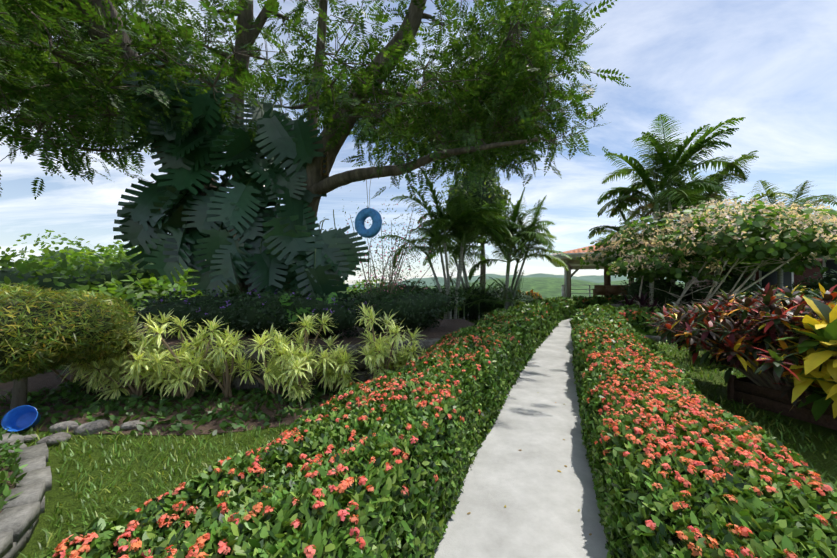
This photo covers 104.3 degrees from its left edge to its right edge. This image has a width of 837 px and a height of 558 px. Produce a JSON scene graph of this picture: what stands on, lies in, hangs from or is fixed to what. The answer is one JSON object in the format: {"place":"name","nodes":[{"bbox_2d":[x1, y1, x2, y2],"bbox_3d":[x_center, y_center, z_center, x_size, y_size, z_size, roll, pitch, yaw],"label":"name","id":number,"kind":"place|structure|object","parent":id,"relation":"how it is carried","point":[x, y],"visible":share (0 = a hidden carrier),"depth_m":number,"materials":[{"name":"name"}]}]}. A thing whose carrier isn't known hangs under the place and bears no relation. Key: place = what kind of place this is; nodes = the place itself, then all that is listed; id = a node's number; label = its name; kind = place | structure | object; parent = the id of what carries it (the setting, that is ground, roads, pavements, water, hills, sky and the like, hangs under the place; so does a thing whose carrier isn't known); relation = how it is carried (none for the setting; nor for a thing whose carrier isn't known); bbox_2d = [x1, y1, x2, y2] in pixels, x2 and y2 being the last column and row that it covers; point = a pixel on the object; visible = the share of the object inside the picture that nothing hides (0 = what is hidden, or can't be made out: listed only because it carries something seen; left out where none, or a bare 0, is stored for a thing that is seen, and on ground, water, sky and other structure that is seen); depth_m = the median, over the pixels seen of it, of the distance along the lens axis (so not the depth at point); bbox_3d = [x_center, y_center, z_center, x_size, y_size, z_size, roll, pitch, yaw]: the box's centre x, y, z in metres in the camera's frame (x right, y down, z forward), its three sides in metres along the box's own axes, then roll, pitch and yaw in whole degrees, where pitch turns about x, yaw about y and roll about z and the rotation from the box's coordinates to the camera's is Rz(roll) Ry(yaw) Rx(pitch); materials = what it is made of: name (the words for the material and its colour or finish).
{"place":"outdoors","nodes":[
{"label":"outdoors","id":0,"kind":"place"},
{"bbox_2d":[0,455,16,512],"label":"soil","id":1,"kind":"structure","parent":0,"point":[10,472],"depth_m":2.47,"materials":[{"name":"brown soil"}]},
{"bbox_2d":[0,427,27,510],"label":"ground cover plants","id":2,"kind":"object","parent":1,"relation":"on","point":[5,454],"visible":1,"depth_m":2.40,"materials":[{"name":"green plant"}]},
{"bbox_2d":[0,285,836,557],"bbox_3d":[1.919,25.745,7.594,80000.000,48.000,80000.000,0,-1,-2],"label":"terrain","id":3,"kind":"structure","parent":0,"point":[53,497],"depth_m":3.00,"materials":[{"name":"green plant"}]},
{"bbox_2d":[0,433,51,557],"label":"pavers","id":4,"kind":"object","parent":3,"relation":"on","point":[20,513],"visible":0.73,"depth_m":2.16,"materials":[{"name":"grey stone"}]},
{"bbox_2d":[0,229,140,269],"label":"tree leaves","id":5,"kind":"object","parent":3,"relation":"on","point":[53,252],"depth_m":15.57,"materials":[{"name":"green plant"}]},
{"bbox_2d":[24,420,145,445],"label":"garden rocks","id":6,"kind":"object","parent":3,"relation":"on","point":[96,426],"visible":0.69,"depth_m":3.52,"materials":[{"name":"stone"}]},
{"bbox_2d":[0,245,193,296],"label":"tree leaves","id":7,"kind":"object","parent":3,"relation":"on","point":[35,263],"depth_m":11.60,"materials":[{"name":"green plant"}]},
{"bbox_2d":[18,275,177,322],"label":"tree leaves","id":8,"kind":"object","parent":3,"relation":"on","point":[119,290],"depth_m":10.06,"materials":[{"name":"green plant"}]},
{"bbox_2d":[113,262,192,284],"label":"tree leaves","id":9,"kind":"object","parent":3,"relation":"on","point":[179,275],"depth_m":15.49,"materials":[{"name":"green plant"}]},
{"bbox_2d":[0,369,342,434],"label":"soil bed","id":10,"kind":"object","parent":3,"relation":"on","point":[48,380],"depth_m":4.11,"materials":[{"name":"brown soil"}]},
{"bbox_2d":[0,283,138,409],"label":"round tree","id":11,"kind":"object","parent":10,"relation":"on","point":[52,362],"depth_m":3.90,"materials":[{"name":"green plant"}]},
{"bbox_2d":[56,356,133,393],"bbox_3d":[-5.384,1.096,5.498,2.232,1.276,1.893,0,-1,-2],"label":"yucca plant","id":12,"kind":"object","parent":10,"relation":"on","point":[62,372],"visible":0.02,"depth_m":4.98,"materials":[{"name":"green plant"}]},
{"bbox_2d":[0,366,343,435],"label":"plants","id":13,"kind":"object","parent":10,"relation":"on","point":[260,415],"visible":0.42,"depth_m":4.25,"materials":[{"name":"green plant"}]},
{"bbox_2d":[158,264,238,301],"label":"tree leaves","id":14,"kind":"object","parent":3,"relation":"on","point":[164,277],"depth_m":12.14,"materials":[{"name":"green plant"}]},
{"bbox_2d":[29,302,427,404],"bbox_3d":[-2.769,1.087,4.885,6.606,1.497,2.177,0,-1,-2],"label":"dracaena","id":15,"kind":"object","parent":3,"relation":"on","point":[276,368],"depth_m":4.59,"materials":[{"name":"green plant"}]},
{"bbox_2d":[119,338,439,390],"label":"stone wall","id":16,"kind":"structure","parent":3,"relation":"on","point":[362,371],"depth_m":5.08,"materials":[{"name":"grey stone"}]},
{"bbox_2d":[118,319,474,347],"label":"raised bed soil","id":17,"kind":"structure","parent":3,"relation":"on","point":[446,326],"depth_m":6.70,"materials":[{"name":"brown soil"}]},
{"bbox_2d":[162,276,226,300],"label":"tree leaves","id":18,"kind":"object","parent":17,"relation":"on","point":[181,285],"depth_m":10.39,"materials":[{"name":"green plant"}]},
{"bbox_2d":[120,284,386,338],"bbox_3d":[-3.260,0.696,6.971,5.666,1.252,2.124,0,-1,-2],"label":"dark bush","id":19,"kind":"object","parent":17,"relation":"on","point":[248,294],"depth_m":6.24,"materials":[{"name":"green plant"}]},
{"bbox_2d":[349,293,451,331],"bbox_3d":[-0.605,0.783,7.484,2.818,0.934,1.523,0,-1,-2],"label":"dark bush","id":20,"kind":"object","parent":17,"relation":"on","point":[415,306],"visible":0.31,"depth_m":6.96,"materials":[{"name":"green plant"}]},
{"bbox_2d":[338,287,468,333],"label":"dark bush leaves","id":21,"kind":"object","parent":17,"relation":"on","point":[435,315],"visible":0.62,"depth_m":7.09,"materials":[{"name":"green plant"}]},
{"bbox_2d":[279,292,337,324],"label":"leaf plant","id":22,"kind":"object","parent":3,"relation":"on","point":[294,317],"visible":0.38,"depth_m":6.21,"materials":[{"name":"green plant"}]},
{"bbox_2d":[0,0,630,294],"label":"tree","id":23,"kind":"object","parent":3,"relation":"on","point":[513,73],"depth_m":6.49,"materials":[{"name":"green plant"}]},
{"bbox_2d":[113,53,369,302],"bbox_3d":[-3.808,-1.990,7.454,5.320,6.464,2.137,0,-1,-2],"label":"monstera plant","id":24,"kind":"object","parent":23,"relation":"attached to","point":[153,215],"depth_m":6.94,"materials":[{"name":"green plant"}]},
{"bbox_2d":[321,151,328,175],"bbox_3d":[-2.105,-2.692,7.323,0.271,0.727,0.180,0,-1,-2],"label":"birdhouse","id":25,"kind":"object","parent":23,"relation":"attached to","point":[324,166],"visible":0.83,"depth_m":7.27,"materials":[{"name":"brown wood"}]},
{"bbox_2d":[366,179,370,208],"bbox_3d":[-1.026,-1.790,6.593,0.130,0.833,0.291,0,-1,-2],"label":"rope","id":26,"kind":"object","parent":23,"relation":"attached to","point":[367,194],"visible":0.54,"depth_m":6.61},
{"bbox_2d":[355,208,381,237],"bbox_3d":[-1.009,-1.125,6.534,0.600,0.600,0.176,0,-1,26],"label":"tyre swing","id":27,"kind":"object","parent":26,"relation":"hanging from","point":[374,229],"visible":1,"depth_m":6.45,"materials":[{"name":"rubber"}]},
{"bbox_2d":[39,294,629,557],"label":"hedge","id":28,"kind":"object","parent":3,"relation":"on","point":[423,535],"depth_m":1.83,"materials":[{"name":"green plant"}]},
{"bbox_2d":[338,280,365,297],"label":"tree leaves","id":29,"kind":"object","parent":3,"relation":"on","point":[362,284],"depth_m":16.95,"materials":[{"name":"green plant"}]},
{"bbox_2d":[348,277,380,292],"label":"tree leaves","id":30,"kind":"object","parent":3,"relation":"on","point":[358,286],"depth_m":22.08,"materials":[{"name":"green plant"}]},
{"bbox_2d":[324,190,453,295],"bbox_3d":[-0.640,-0.581,7.906,2.960,3.926,2.561,0,-1,-2],"label":"airy shrub","id":31,"kind":"object","parent":3,"relation":"on","point":[387,282],"depth_m":7.81,"materials":[{"name":"green plant"}]},
{"bbox_2d":[353,278,433,295],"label":"shrub leaves","id":32,"kind":"object","parent":3,"relation":"on","point":[412,284],"visible":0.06,"depth_m":12.45,"materials":[{"name":"green plant"}]},
{"bbox_2d":[365,284,422,293],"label":"shrub","id":33,"kind":"object","parent":3,"relation":"on","point":[395,288],"visible":0.1,"depth_m":12.32,"materials":[{"name":"green plant"}]},
{"bbox_2d":[0,317,836,557],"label":"lawn grass blades","id":34,"kind":"object","parent":3,"relation":"on","point":[216,449],"depth_m":3.10,"materials":[{"name":"green plant"}]},
{"bbox_2d":[1,405,40,431],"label":"blue bowl","id":35,"kind":"object","parent":34,"relation":"on","point":[24,417],"visible":1,"depth_m":3.59,"materials":[{"name":"plastic"}]},
{"bbox_2d":[735,285,836,311],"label":"shrub","id":36,"kind":"object","parent":34,"relation":"on","point":[797,287],"depth_m":7.34,"materials":[{"name":"plant"}]},
{"bbox_2d":[773,296,836,420],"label":"yellow croton","id":37,"kind":"object","parent":34,"relation":"on","point":[818,373],"depth_m":3.28,"materials":[{"name":"yellow plant"}]},
{"bbox_2d":[421,285,462,317],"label":"shrub","id":38,"kind":"object","parent":3,"relation":"on","point":[461,310],"visible":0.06,"depth_m":14.39,"materials":[{"name":"green plant"}]},
{"bbox_2d":[443,283,499,320],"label":"shrub leaves","id":39,"kind":"object","parent":3,"relation":"on","point":[482,313],"visible":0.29,"depth_m":14.60,"materials":[{"name":"green plant"}]},
{"bbox_2d":[452,288,493,319],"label":"shrub","id":40,"kind":"object","parent":3,"relation":"on","point":[474,310],"visible":0.23,"depth_m":14.46,"materials":[{"name":"green plant"}]},
{"bbox_2d":[437,160,510,288],"bbox_3d":[4.176,-3.555,23.956,5.732,11.178,5.882,0,-1,-2],"label":"tall tree","id":41,"kind":"object","parent":3,"relation":"on","point":[497,189],"depth_m":22.61,"materials":[{"name":"green plant"}]},
{"bbox_2d":[480,284,539,311],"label":"shrub leaves","id":42,"kind":"object","parent":3,"relation":"on","point":[519,292],"visible":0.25,"depth_m":16.03,"materials":[{"name":"green plant"}]},
{"bbox_2d":[487,287,532,312],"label":"shrub","id":43,"kind":"object","parent":3,"relation":"on","point":[502,306],"visible":0.06,"depth_m":15.81,"materials":[{"name":"green plant"}]},
{"bbox_2d":[516,289,541,298],"bbox_3d":[5.761,0.990,17.726,1.930,0.966,1.997,0,-1,-2],"label":"croton","id":44,"kind":"object","parent":3,"relation":"on","point":[532,291],"depth_m":17.17,"materials":[{"name":"plant"}]},
{"bbox_2d":[628,279,690,307],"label":"house shrub","id":45,"kind":"object","parent":3,"relation":"on","point":[661,287],"visible":0.27,"depth_m":14.27,"materials":[{"name":"green plant"}]},
{"bbox_2d":[620,276,699,309],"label":"shrub leaves","id":46,"kind":"object","parent":3,"relation":"on","point":[643,290],"visible":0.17,"depth_m":14.22,"materials":[{"name":"green plant"}]},
{"bbox_2d":[645,335,678,342],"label":"paved path","id":47,"kind":"structure","parent":3,"relation":"on","point":[657,338],"depth_m":9.21,"materials":[{"name":"grey concrete"}]},
{"bbox_2d":[616,291,711,324],"bbox_3d":[8.065,1.069,10.234,4.093,1.437,2.802,0,-1,22],"label":"shrub","id":48,"kind":"object","parent":3,"relation":"on","point":[642,301],"depth_m":10.99,"materials":[{"name":"plant"}]},
{"bbox_2d":[547,252,836,306],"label":"house","id":49,"kind":"structure","parent":3,"relation":"on","point":[789,278],"depth_m":16.88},
{"bbox_2d":[551,242,640,257],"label":"house roof","id":50,"kind":"structure","parent":49,"relation":"attached to","point":[579,250],"depth_m":17.85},
{"bbox_2d":[592,285,629,296],"bbox_3d":[11.425,0.849,18.671,2.600,0.970,1.960,0,-1,25],"label":"bench","id":51,"kind":"object","parent":49,"relation":"on","point":[608,290],"visible":0.35,"depth_m":18.14,"materials":[{"name":"brown wood"}]},
{"bbox_2d":[569,303,836,557],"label":"hedge","id":52,"kind":"object","parent":3,"relation":"on","point":[627,530],"depth_m":1.74,"materials":[{"name":"green plant"}]},
{"bbox_2d":[576,194,836,308],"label":"flower tree","id":53,"kind":"object","parent":3,"relation":"on","point":[775,233],"depth_m":10.26,"materials":[{"name":"green plant"}]},
{"bbox_2d":[687,273,761,303],"bbox_3d":[13.274,0.747,13.410,3.454,1.998,2.073,0,-1,12],"label":"house shrub","id":54,"kind":"object","parent":3,"relation":"on","point":[733,280],"visible":0.25,"depth_m":13.06,"materials":[{"name":"green plant"}]},
{"bbox_2d":[675,269,776,305],"bbox_3d":[13.253,0.711,13.343,4.417,2.566,2.943,0,-1,-2],"label":"shrub","id":55,"kind":"object","parent":3,"relation":"on","point":[705,282],"visible":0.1,"depth_m":13.01,"materials":[{"name":"green plant"}]},
{"bbox_2d":[693,294,811,327],"bbox_3d":[6.518,1.014,6.422,2.532,1.442,2.630,0,-1,-2],"label":"croton","id":56,"kind":"object","parent":3,"relation":"on","point":[724,304],"visible":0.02,"depth_m":6.71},
{"bbox_2d":[727,374,836,429],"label":"wooden planter box","id":57,"kind":"object","parent":3,"relation":"on","point":[739,390],"visible":0.4,"depth_m":4.10,"materials":[{"name":"brown wood"}]},
{"bbox_2d":[782,267,836,295],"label":"shrub leaves","id":58,"kind":"object","parent":3,"relation":"on","point":[815,279],"visible":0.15,"depth_m":11.70,"materials":[{"name":"green plant"}]},
{"bbox_2d":[794,276,836,297],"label":"house shrub","id":59,"kind":"object","parent":3,"relation":"on","point":[828,286],"visible":0.21,"depth_m":11.47,"materials":[{"name":"green plant"}]},
{"bbox_2d":[0,0,836,284],"label":"sky","id":60,"kind":"structure","parent":0,"point":[772,64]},
{"bbox_2d":[349,273,683,289],"bbox_3d":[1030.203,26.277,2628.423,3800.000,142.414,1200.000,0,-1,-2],"label":"hill","id":61,"kind":"structure","parent":0,"point":[590,278],"depth_m":2358.96,"materials":[{"name":"green plant"}]},
{"bbox_2d":[434,318,607,557],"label":"concrete path","id":62,"kind":"structure","parent":0,"point":[525,451],"depth_m":2.64,"materials":[{"name":"grey concrete"}]},
{"bbox_2d":[467,353,591,534],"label":"fallen leaves","id":63,"kind":"object","parent":62,"relation":"on","point":[557,470],"visible":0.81,"depth_m":2.33,"materials":[{"name":"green plant"}]},
{"bbox_2d":[420,277,684,298],"bbox_3d":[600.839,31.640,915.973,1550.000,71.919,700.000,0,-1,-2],"label":"hill","id":64,"kind":"structure","parent":0,"point":[547,287],"depth_m":729.53,"materials":[{"name":"green plant"}]},
{"bbox_2d":[378,113,836,320],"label":"palm","id":65,"kind":"object","parent":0,"point":[623,203],"depth_m":13.31,"materials":[{"name":"green plant"}]},
{"bbox_2d":[646,282,836,405],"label":"croton","id":66,"kind":"object","parent":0,"point":[767,327],"depth_m":4.20,"materials":[{"name":"red plant"}]}
]}

